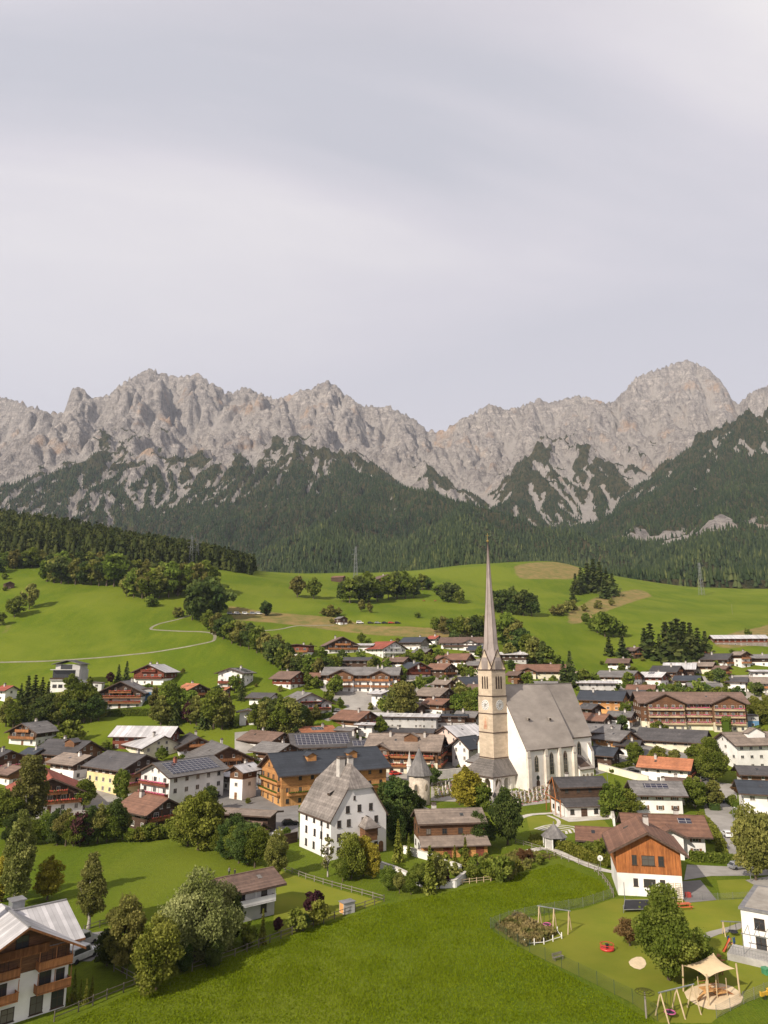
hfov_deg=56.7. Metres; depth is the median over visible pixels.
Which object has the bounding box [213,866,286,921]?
house
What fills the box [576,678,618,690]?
building
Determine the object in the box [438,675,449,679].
broadleaf tree
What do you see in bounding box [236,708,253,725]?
house
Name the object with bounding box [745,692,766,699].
village paving
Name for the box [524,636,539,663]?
broadleaf tree
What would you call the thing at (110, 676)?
plum tree
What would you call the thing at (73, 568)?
broadleaf tree
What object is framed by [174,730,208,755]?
chalet
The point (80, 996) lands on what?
cypress tree
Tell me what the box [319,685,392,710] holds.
village paving
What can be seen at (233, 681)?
broadleaf tree
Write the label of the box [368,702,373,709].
bush
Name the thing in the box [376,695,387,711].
bush
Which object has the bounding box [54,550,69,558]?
broadleaf tree
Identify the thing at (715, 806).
hedge
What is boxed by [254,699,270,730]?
broadleaf tree
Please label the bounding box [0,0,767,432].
sky
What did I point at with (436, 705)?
house
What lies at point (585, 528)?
slope forest
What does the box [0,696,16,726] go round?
broadleaf tree
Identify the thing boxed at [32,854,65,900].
broadleaf tree
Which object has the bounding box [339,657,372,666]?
house
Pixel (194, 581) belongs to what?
broadleaf tree
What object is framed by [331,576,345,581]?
barn
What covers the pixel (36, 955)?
guesthouse
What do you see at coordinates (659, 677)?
house
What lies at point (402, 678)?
broadleaf tree
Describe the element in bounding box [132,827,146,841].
bush
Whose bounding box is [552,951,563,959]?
bench
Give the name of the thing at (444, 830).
window
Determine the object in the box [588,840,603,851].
bush
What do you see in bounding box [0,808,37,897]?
birch tree
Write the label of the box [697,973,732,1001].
play tower
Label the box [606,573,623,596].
spruce tree
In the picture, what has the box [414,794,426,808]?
broadleaf tree
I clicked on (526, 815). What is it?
footpath
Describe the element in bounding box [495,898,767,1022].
playground lawn
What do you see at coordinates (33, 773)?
birch tree
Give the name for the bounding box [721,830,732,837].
car
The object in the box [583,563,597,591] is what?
spruce tree
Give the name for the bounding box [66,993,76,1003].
bush
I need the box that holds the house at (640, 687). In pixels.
[625,682,656,689]
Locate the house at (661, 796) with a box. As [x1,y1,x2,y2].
[624,776,688,813]
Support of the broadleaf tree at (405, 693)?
on the ground at (86, 621)
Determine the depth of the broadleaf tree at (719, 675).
385.49 m
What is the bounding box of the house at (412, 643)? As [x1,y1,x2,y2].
[398,635,431,649]
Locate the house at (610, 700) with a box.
[577,688,629,713]
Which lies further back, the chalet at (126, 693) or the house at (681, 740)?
the chalet at (126, 693)
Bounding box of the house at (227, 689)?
[221,684,234,696]
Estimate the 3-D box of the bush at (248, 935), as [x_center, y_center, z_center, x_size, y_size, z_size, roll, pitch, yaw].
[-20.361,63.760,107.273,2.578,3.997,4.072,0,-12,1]
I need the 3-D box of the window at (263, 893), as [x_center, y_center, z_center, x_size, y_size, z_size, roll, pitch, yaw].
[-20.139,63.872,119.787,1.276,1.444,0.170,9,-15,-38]
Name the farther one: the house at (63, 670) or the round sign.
the house at (63, 670)
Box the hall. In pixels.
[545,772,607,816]
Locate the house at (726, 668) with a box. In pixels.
[711,663,733,676]
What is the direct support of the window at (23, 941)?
in the guesthouse at (36, 955)
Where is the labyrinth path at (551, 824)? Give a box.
[534,824,574,828]
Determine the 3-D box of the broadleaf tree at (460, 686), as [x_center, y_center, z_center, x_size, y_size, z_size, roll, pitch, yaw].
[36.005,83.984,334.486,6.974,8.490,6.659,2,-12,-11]
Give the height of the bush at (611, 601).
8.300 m
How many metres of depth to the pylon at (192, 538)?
651.39 m
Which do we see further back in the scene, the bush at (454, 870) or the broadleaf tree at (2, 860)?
the bush at (454, 870)
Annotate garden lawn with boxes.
[273,871,381,937]
[526,815,608,832]
[717,879,752,898]
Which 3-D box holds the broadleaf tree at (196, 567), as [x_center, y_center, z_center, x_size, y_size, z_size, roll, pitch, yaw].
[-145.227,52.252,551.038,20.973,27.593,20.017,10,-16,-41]
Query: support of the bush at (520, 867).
on the ground at (86, 621)
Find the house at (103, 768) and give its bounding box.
[81,749,160,794]
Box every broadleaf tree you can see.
[0,551,8,567]
[0,557,6,571]
[0,612,6,623]
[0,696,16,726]
[0,788,35,827]
[0,811,19,843]
[0,853,9,901]
[4,699,25,727]
[5,595,27,616]
[7,549,23,568]
[15,554,30,567]
[19,754,31,766]
[20,547,43,567]
[20,583,39,608]
[23,704,43,721]
[30,816,44,841]
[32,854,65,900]
[33,692,57,722]
[36,810,57,843]
[38,549,47,561]
[38,560,47,581]
[44,554,53,563]
[45,555,59,582]
[45,555,72,583]
[45,691,68,725]
[45,808,66,845]
[50,808,73,845]
[53,692,79,719]
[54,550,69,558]
[58,558,72,582]
[60,815,85,845]
[61,698,89,722]
[62,673,79,689]
[62,683,76,697]
[66,558,81,584]
[71,676,102,722]
[74,778,97,808]
[75,551,86,562]
[75,561,92,584]
[78,563,101,584]
[79,805,99,844]
[80,694,107,722]
[83,551,95,561]
[86,556,106,585]
[86,802,110,843]
[91,697,108,720]
[93,553,117,585]
[94,928,116,965]
[96,551,105,556]
[98,805,128,841]
[101,553,129,586]
[102,892,146,972]
[109,797,129,840]
[112,768,131,800]
[118,574,133,596]
[120,807,132,838]
[121,567,138,596]
[128,560,136,567]
[130,910,185,996]
[131,559,141,568]
[132,567,152,598]
[137,569,165,596]
[142,559,151,571]
[147,686,158,705]
[148,695,172,725]
[153,565,172,597]
[155,745,168,759]
[158,680,184,720]
[161,561,182,597]
[165,799,196,846]
[171,563,185,595]
[172,787,226,850]
[173,938,193,971]
[177,561,199,589]
[178,690,198,720]
[183,598,192,619]
[184,695,201,725]
[185,581,220,621]
[187,576,228,590]
[189,563,207,582]
[196,560,220,581]
[197,578,237,612]
[199,688,228,728]
[199,799,225,847]
[200,609,214,629]
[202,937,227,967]
[203,785,218,801]
[208,612,221,634]
[208,824,219,853]
[212,691,235,729]
[213,617,234,638]
[214,815,241,858]
[214,883,245,938]
[220,620,236,643]
[223,825,243,863]
[225,820,269,864]
[228,620,247,646]
[228,674,241,692]
[228,812,246,822]
[238,622,255,648]
[242,826,269,867]
[245,700,261,729]
[248,626,264,652]
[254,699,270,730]
[256,632,270,658]
[259,600,271,614]
[260,698,282,730]
[262,638,284,663]
[264,828,289,872]
[266,697,295,729]
[268,633,285,644]
[274,647,290,670]
[276,700,305,733]
[281,652,296,670]
[282,696,295,702]
[283,642,295,654]
[283,827,290,833]
[288,575,305,596]
[289,652,307,670]
[292,702,308,731]
[297,653,315,673]
[303,672,312,683]
[304,914,311,929]
[305,576,322,598]
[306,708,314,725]
[311,658,323,672]
[311,704,321,719]
[317,646,327,657]
[320,657,334,666]
[326,674,342,695]
[329,655,343,666]
[331,856,352,881]
[334,697,344,705]
[336,581,344,601]
[336,832,366,878]
[337,649,347,656]
[339,576,362,602]
[342,575,373,600]
[355,835,371,875]
[356,632,366,641]
[357,599,365,611]
[361,571,383,601]
[363,638,371,642]
[363,842,381,878]
[366,602,373,611]
[367,659,374,666]
[373,579,385,601]
[374,714,387,732]
[377,775,402,802]
[378,865,397,889]
[380,570,407,598]
[380,573,398,599]
[382,657,390,666]
[383,686,401,712]
[383,798,394,826]
[384,778,411,809]
[386,806,407,843]
[392,680,415,712]
[392,867,405,892]
[395,787,418,806]
[396,570,417,598]
[398,675,409,683]
[399,665,407,677]
[399,804,415,838]
[403,870,419,894]
[407,688,418,712]
[407,861,427,887]
[411,579,420,597]
[413,648,424,660]
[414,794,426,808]
[417,573,428,589]
[423,577,434,588]
[428,763,441,786]
[430,617,439,629]
[431,584,441,592]
[431,852,449,888]
[433,648,442,656]
[435,582,461,601]
[438,616,448,633]
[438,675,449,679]
[446,618,455,632]
[448,615,465,636]
[448,690,465,710]
[449,630,459,636]
[450,773,459,804]
[452,766,483,806]
[453,589,464,603]
[454,681,467,694]
[460,696,476,710]
[462,617,471,636]
[464,615,483,636]
[465,666,477,676]
[465,686,472,694]
[466,687,478,710]
[470,811,489,840]
[471,782,492,808]
[473,615,484,636]
[474,645,482,655]
[485,819,497,840]
[488,785,524,844]
[493,589,511,612]
[495,612,520,642]
[501,585,519,614]
[501,642,516,653]
[503,619,523,639]
[505,659,515,669]
[507,627,529,651]
[509,589,537,615]
[517,633,533,651]
[520,672,533,683]
[524,592,540,616]
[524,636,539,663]
[534,641,551,662]
[541,646,560,663]
[548,675,557,680]
[575,668,590,680]
[581,612,590,622]
[585,672,599,679]
[587,613,597,632]
[594,611,615,636]
[597,797,613,817]
[598,778,629,818]
[605,618,622,636]
[613,786,645,812]
[616,714,628,730]
[617,625,627,635]
[618,663,625,669]
[618,701,631,710]
[621,671,634,684]
[625,742,643,766]
[628,666,635,670]
[628,882,710,981]
[646,744,667,756]
[653,686,672,691]
[655,682,666,688]
[668,749,680,757]
[674,681,685,690]
[682,686,695,691]
[682,776,706,808]
[684,743,701,775]
[687,926,716,974]
[691,736,730,780]
[702,684,714,691]
[704,778,724,803]
[708,686,723,691]
[712,667,726,682]
[720,676,729,687]
[729,799,767,879]
[731,686,745,695]
[744,628,751,634]
[746,695,760,713]
[749,699,767,723]
[750,682,764,696]
[757,811,767,854]
[761,694,767,702]
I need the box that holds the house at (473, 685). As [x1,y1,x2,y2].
[465,681,477,690]
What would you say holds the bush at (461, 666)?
on the ground at (86, 621)
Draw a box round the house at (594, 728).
[587,721,623,741]
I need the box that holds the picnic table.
[677,902,692,909]
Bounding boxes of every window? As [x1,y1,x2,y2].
[0,983,6,996]
[0,1006,14,1023]
[15,934,29,949]
[28,994,43,1016]
[38,969,51,985]
[49,988,63,1009]
[55,967,64,980]
[61,665,71,668]
[260,903,266,913]
[261,890,266,896]
[337,820,341,827]
[346,806,349,813]
[347,819,350,826]
[414,784,418,792]
[426,829,430,834]
[442,828,446,833]
[458,828,462,833]
[534,755,538,771]
[549,752,553,774]
[563,751,567,772]
[577,741,580,754]
[631,855,637,865]
[633,878,638,886]
[641,855,655,866]
[644,879,655,886]
[656,805,663,809]
[658,856,663,866]
[690,838,700,842]
[754,918,765,931]
[755,935,766,950]
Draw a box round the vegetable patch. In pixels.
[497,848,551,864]
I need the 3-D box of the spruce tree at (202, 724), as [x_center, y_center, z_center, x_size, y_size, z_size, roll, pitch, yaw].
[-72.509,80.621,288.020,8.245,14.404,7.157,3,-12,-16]
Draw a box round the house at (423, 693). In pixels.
[416,685,456,700]
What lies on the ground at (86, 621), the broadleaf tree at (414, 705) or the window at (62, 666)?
the broadleaf tree at (414, 705)
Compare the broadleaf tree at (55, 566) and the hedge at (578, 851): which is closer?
the hedge at (578, 851)
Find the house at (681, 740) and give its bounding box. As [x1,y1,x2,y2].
[636,725,711,752]
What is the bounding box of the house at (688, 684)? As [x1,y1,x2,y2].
[685,680,721,690]
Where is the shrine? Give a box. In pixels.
[493,781,500,799]
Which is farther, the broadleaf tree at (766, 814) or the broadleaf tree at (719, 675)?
the broadleaf tree at (719, 675)
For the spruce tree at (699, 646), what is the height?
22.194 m
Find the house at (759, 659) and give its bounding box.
[750,652,767,665]
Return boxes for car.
[281,818,298,825]
[389,771,401,775]
[626,768,639,772]
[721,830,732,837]
[727,861,747,869]
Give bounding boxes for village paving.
[35,777,137,819]
[218,764,298,838]
[235,729,280,753]
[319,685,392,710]
[366,711,454,737]
[389,762,455,780]
[406,658,480,711]
[593,724,693,774]
[617,685,639,723]
[640,675,748,691]
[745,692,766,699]
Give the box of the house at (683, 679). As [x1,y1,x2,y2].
[672,673,703,684]
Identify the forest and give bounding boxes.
[0,408,767,553]
[40,410,766,506]
[245,505,767,587]
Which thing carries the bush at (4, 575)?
on the ground at (86, 621)
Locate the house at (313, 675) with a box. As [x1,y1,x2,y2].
[309,670,323,682]
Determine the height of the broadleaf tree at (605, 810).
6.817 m
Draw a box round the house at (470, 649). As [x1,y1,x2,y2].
[466,646,482,656]
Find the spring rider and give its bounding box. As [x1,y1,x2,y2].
[759,987,767,999]
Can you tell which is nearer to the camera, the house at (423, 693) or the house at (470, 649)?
the house at (423, 693)
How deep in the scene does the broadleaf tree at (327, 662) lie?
359.06 m
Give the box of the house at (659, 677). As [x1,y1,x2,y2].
[640,670,671,684]
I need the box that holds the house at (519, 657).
[499,650,528,663]
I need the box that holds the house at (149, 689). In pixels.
[142,687,158,700]
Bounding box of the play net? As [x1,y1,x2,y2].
[623,882,652,912]
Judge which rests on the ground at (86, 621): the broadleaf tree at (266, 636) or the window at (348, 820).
the broadleaf tree at (266, 636)
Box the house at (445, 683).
[430,677,455,688]
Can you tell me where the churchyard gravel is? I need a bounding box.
[431,779,549,805]
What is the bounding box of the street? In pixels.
[704,783,736,853]
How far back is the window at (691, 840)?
155.23 m
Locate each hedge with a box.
[105,708,156,716]
[313,712,331,719]
[407,676,435,686]
[553,839,610,867]
[609,760,632,768]
[688,850,740,864]
[697,811,727,850]
[706,800,720,810]
[721,716,731,731]
[724,798,739,807]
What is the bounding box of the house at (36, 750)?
[20,745,45,757]
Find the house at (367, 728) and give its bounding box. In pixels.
[353,722,376,736]
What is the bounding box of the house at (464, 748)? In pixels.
[446,735,478,767]
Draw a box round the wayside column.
[406,751,411,780]
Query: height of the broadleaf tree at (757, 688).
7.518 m
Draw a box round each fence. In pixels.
[53,978,139,1021]
[84,919,107,928]
[113,964,135,982]
[191,895,383,971]
[284,867,383,898]
[460,876,490,884]
[490,890,612,928]
[490,918,657,1020]
[515,838,598,868]
[521,852,555,862]
[524,927,561,944]
[594,866,613,897]
[686,891,747,899]
[715,983,766,1017]
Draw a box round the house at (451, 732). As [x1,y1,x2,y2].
[434,722,478,743]
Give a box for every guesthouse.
[0,895,85,1023]
[284,689,335,712]
[438,635,483,650]
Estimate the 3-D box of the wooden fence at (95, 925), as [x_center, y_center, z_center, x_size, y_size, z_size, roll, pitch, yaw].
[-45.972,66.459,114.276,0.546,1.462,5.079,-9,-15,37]
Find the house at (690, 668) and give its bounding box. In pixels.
[663,661,697,674]
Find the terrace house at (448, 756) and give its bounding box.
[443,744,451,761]
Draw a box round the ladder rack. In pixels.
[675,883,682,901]
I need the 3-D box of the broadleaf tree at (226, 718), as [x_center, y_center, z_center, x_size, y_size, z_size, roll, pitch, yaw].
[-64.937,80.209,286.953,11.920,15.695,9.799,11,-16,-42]
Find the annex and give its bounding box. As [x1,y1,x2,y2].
[747,714,758,727]
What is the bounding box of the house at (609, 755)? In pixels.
[592,743,624,766]
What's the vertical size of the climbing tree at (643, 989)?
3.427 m
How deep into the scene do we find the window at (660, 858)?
130.14 m
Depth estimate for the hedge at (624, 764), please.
258.87 m
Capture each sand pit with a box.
[629,957,645,968]
[684,983,742,1009]
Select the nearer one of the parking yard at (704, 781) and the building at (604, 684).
the parking yard at (704, 781)
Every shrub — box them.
[516,848,527,859]
[526,848,532,858]
[613,917,636,945]
[730,782,737,794]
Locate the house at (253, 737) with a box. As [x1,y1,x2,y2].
[236,727,288,745]
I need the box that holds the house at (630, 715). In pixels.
[606,708,637,727]
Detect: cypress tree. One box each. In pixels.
[70,968,77,1002]
[77,979,83,1004]
[82,978,89,1004]
[88,975,94,1002]
[258,909,267,945]
[391,819,404,862]
[405,833,412,857]
[420,845,438,895]
[452,845,458,862]
[461,837,469,869]
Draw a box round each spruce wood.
[0,508,257,572]
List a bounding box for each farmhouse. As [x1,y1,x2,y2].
[375,574,388,581]
[410,802,490,856]
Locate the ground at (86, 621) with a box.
[0,561,767,1023]
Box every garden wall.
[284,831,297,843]
[378,861,475,888]
[403,845,461,872]
[439,768,461,776]
[598,763,648,779]
[606,811,614,825]
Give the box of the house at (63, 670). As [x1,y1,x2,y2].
[50,660,88,692]
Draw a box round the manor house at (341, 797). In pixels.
[298,755,388,859]
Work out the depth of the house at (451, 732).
280.95 m
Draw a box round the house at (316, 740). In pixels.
[286,731,354,750]
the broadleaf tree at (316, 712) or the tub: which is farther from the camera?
the broadleaf tree at (316, 712)
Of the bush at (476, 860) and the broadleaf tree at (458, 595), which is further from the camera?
the broadleaf tree at (458, 595)
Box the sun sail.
[682,953,740,1005]
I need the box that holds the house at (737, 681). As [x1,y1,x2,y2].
[724,675,748,690]
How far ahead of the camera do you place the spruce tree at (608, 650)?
445.64 m
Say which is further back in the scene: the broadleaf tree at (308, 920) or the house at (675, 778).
the house at (675, 778)
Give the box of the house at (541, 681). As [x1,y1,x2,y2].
[533,679,558,683]
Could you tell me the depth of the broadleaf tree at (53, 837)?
165.46 m
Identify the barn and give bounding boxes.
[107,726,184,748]
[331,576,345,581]
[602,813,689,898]
[707,635,767,646]
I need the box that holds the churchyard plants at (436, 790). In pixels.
[433,780,451,798]
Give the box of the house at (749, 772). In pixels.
[731,765,767,780]
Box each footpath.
[522,811,554,817]
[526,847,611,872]
[547,815,560,825]
[704,923,741,937]
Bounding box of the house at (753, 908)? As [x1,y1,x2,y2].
[727,884,767,966]
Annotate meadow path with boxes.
[0,615,216,662]
[265,625,326,630]
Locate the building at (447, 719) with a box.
[438,714,467,727]
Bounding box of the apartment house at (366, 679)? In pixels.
[320,664,419,691]
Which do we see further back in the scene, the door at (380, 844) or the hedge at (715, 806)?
the hedge at (715, 806)
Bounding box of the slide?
[722,935,734,951]
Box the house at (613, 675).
[597,668,644,684]
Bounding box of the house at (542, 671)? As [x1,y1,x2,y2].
[515,662,565,679]
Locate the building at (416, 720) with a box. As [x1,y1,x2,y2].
[374,710,441,728]
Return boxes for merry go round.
[600,941,614,951]
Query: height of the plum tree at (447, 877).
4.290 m
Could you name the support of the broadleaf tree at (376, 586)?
on the ground at (86, 621)
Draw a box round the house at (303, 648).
[291,642,316,655]
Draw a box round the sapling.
[320,837,334,876]
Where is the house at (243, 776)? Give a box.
[223,759,261,799]
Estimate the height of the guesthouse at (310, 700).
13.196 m
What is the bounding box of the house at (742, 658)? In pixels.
[732,649,752,667]
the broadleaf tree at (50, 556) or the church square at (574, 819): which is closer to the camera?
the church square at (574, 819)
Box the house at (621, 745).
[612,736,643,755]
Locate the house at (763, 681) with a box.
[745,674,767,692]
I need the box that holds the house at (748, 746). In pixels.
[714,727,767,766]
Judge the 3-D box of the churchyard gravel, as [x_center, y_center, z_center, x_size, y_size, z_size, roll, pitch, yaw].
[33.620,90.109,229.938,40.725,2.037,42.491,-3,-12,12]
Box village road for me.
[324,691,368,720]
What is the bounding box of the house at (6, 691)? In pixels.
[0,683,18,700]
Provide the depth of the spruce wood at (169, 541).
661.72 m
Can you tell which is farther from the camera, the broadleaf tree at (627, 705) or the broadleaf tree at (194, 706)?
the broadleaf tree at (627, 705)
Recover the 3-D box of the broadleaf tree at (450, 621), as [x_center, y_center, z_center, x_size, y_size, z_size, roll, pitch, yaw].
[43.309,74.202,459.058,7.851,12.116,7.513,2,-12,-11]
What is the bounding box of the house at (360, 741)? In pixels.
[346,735,366,747]
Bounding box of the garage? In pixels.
[84,682,105,690]
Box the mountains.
[0,359,767,588]
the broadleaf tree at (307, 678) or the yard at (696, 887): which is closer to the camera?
the yard at (696, 887)
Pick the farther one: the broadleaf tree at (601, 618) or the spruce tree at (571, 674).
the broadleaf tree at (601, 618)
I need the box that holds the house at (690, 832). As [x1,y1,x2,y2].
[616,808,713,859]
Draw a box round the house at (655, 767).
[636,753,696,780]
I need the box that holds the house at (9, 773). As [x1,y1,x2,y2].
[0,761,21,785]
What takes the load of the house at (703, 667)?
on the ground at (86, 621)
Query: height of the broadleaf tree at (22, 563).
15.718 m
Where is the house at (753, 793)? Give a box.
[732,779,767,813]
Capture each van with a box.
[70,929,98,945]
[70,942,98,964]
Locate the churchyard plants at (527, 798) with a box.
[511,786,549,802]
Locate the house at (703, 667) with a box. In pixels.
[692,660,716,673]
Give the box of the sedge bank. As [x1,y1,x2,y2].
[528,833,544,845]
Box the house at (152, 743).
[121,731,181,757]
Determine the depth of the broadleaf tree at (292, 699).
290.03 m
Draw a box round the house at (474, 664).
[465,661,479,674]
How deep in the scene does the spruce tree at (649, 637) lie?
445.50 m
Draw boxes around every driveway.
[684,865,767,879]
[746,876,767,886]
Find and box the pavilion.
[541,821,566,849]
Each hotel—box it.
[134,755,229,802]
[257,746,391,806]
[352,729,448,773]
[629,689,767,731]
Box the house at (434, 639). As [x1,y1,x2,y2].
[428,634,440,644]
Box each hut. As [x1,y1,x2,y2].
[3,581,14,588]
[335,616,347,624]
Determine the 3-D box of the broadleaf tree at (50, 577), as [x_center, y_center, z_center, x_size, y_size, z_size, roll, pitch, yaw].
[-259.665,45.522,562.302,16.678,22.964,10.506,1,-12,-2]
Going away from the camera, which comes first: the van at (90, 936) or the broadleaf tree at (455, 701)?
the van at (90, 936)
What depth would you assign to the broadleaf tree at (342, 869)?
138.21 m
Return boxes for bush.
[1,573,8,579]
[56,719,88,738]
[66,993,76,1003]
[100,739,112,749]
[124,830,138,842]
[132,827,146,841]
[135,822,156,840]
[144,594,159,606]
[150,827,160,839]
[157,823,168,838]
[161,819,175,834]
[172,607,184,617]
[240,920,258,948]
[285,907,307,931]
[304,899,330,924]
[310,675,323,687]
[318,608,325,615]
[322,688,334,701]
[325,605,335,616]
[335,607,342,615]
[355,649,365,656]
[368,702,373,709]
[371,654,380,664]
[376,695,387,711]
[401,650,414,659]
[414,611,420,617]
[415,674,426,688]
[423,652,435,664]
[441,852,451,866]
[448,862,462,875]
[457,661,467,673]
[457,847,469,857]
[463,864,479,880]
[466,853,483,870]
[480,856,497,880]
[482,852,492,859]
[484,854,514,882]
[507,858,516,879]
[514,859,525,873]
[523,858,531,869]
[535,853,544,865]
[548,605,559,614]
[556,604,565,614]
[562,600,572,611]
[569,600,577,609]
[581,603,588,611]
[582,841,590,848]
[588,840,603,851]
[592,838,609,854]
[593,600,602,608]
[608,598,615,605]
[649,720,668,727]
[663,683,681,691]
[691,678,706,691]
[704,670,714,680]
[715,845,722,852]
[722,686,734,691]
[727,794,737,799]
[729,808,737,816]
[747,681,753,693]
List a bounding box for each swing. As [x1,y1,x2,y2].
[537,905,571,934]
[655,983,701,1023]
[721,921,742,936]
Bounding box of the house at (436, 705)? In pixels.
[421,695,454,713]
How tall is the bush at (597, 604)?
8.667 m
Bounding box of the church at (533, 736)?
[465,533,594,791]
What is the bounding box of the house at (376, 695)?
[367,688,388,706]
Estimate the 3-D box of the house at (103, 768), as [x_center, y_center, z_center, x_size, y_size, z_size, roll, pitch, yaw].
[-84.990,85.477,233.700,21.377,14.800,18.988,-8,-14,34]
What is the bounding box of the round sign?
[597,855,602,868]
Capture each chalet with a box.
[0,746,24,765]
[4,718,58,745]
[5,768,89,812]
[37,735,106,765]
[98,678,148,708]
[121,789,179,828]
[130,662,180,684]
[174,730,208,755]
[179,681,210,697]
[183,738,258,766]
[268,669,305,688]
[321,635,358,653]
[329,708,377,731]
[400,660,432,678]
[428,661,458,677]
[505,669,523,683]
[580,703,605,712]
[583,711,616,723]
[591,726,642,746]
[620,687,646,703]
[624,645,644,658]
[649,663,686,678]
[699,651,733,665]
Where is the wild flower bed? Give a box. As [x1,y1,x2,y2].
[494,910,557,945]
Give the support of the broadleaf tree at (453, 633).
on the ground at (86, 621)
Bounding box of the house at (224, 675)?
[214,665,256,686]
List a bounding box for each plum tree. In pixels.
[69,810,94,845]
[106,672,114,683]
[179,699,192,723]
[272,917,283,931]
[303,889,324,910]
[445,869,450,883]
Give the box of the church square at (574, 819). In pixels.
[552,810,609,821]
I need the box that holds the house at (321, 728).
[294,723,338,732]
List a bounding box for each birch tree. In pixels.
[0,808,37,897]
[10,754,50,817]
[75,851,108,928]
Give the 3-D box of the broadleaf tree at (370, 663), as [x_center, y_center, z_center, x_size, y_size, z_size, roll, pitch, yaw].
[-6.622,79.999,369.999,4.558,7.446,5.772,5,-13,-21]
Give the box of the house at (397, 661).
[382,655,412,666]
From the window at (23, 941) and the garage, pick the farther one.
the garage
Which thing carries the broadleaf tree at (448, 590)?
on the ground at (86, 621)
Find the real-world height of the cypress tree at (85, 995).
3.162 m
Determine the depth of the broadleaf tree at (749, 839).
139.23 m
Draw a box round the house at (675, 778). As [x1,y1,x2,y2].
[665,773,702,805]
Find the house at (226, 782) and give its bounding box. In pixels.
[223,771,229,789]
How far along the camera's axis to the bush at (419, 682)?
345.90 m
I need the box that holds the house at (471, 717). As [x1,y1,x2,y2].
[454,708,478,723]
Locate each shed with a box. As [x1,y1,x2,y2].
[224,807,283,831]
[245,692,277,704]
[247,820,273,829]
[352,643,374,652]
[414,703,428,712]
[574,825,612,842]
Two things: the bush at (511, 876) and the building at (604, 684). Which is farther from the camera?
the building at (604, 684)
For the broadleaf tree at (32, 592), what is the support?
on the ground at (86, 621)
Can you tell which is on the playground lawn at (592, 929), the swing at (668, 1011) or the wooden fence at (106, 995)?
the swing at (668, 1011)
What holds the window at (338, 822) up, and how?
in the manor house at (341, 797)
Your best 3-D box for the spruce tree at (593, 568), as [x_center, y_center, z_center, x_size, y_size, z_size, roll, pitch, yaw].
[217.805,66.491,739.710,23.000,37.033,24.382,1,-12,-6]
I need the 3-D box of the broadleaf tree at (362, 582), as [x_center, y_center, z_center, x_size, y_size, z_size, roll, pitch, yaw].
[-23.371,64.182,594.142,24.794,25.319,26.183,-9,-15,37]
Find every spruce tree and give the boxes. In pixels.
[16,683,24,704]
[18,675,31,714]
[22,675,38,719]
[32,677,46,718]
[43,681,51,720]
[114,664,122,681]
[121,661,130,680]
[166,698,182,725]
[193,697,212,728]
[224,703,235,727]
[235,674,247,700]
[557,661,567,682]
[562,651,578,686]
[568,586,577,601]
[569,573,582,594]
[577,567,589,593]
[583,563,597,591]
[589,558,601,591]
[592,562,604,592]
[597,567,610,594]
[597,579,611,598]
[603,634,616,656]
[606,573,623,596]
[615,635,633,658]
[638,628,651,656]
[639,623,659,659]
[650,621,679,661]
[655,634,661,660]
[657,621,686,662]
[660,618,697,663]
[679,621,696,662]
[687,622,701,660]
[694,627,710,661]
[700,631,715,652]
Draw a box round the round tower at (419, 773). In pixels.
[407,749,431,805]
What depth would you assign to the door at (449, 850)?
155.53 m
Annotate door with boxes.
[378,841,382,851]
[443,847,451,856]
[476,846,483,855]
[581,808,587,816]
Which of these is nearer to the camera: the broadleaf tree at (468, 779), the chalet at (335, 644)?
the broadleaf tree at (468, 779)
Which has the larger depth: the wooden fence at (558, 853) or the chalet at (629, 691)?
the chalet at (629, 691)
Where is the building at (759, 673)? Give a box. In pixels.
[745,670,767,676]
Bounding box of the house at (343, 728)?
[333,723,361,737]
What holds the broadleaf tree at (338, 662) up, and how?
on the ground at (86, 621)
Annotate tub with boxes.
[760,966,767,975]
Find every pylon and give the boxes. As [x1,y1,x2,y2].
[187,536,194,563]
[351,546,359,576]
[698,563,704,594]
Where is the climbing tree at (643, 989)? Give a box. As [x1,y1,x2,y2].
[634,987,653,1018]
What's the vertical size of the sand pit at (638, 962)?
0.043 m
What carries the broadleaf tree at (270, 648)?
on the ground at (86, 621)
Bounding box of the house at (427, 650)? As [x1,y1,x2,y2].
[412,646,434,659]
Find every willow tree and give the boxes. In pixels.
[150,865,246,961]
[193,877,240,959]
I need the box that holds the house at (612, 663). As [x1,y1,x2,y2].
[605,656,633,670]
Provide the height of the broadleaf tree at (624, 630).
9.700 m
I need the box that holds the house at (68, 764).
[44,751,95,779]
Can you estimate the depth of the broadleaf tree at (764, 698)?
325.80 m
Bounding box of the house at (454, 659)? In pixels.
[434,651,475,666]
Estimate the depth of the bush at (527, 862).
146.88 m
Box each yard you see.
[80,931,101,960]
[621,766,716,783]
[682,880,715,902]
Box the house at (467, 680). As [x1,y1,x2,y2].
[453,674,477,687]
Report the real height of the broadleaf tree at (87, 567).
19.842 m
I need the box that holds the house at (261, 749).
[248,739,303,760]
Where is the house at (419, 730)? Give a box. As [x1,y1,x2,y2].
[383,725,436,733]
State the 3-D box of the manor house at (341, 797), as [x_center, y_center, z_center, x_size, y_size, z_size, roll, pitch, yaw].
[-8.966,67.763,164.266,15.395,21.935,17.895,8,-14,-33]
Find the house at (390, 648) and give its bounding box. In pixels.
[364,639,408,657]

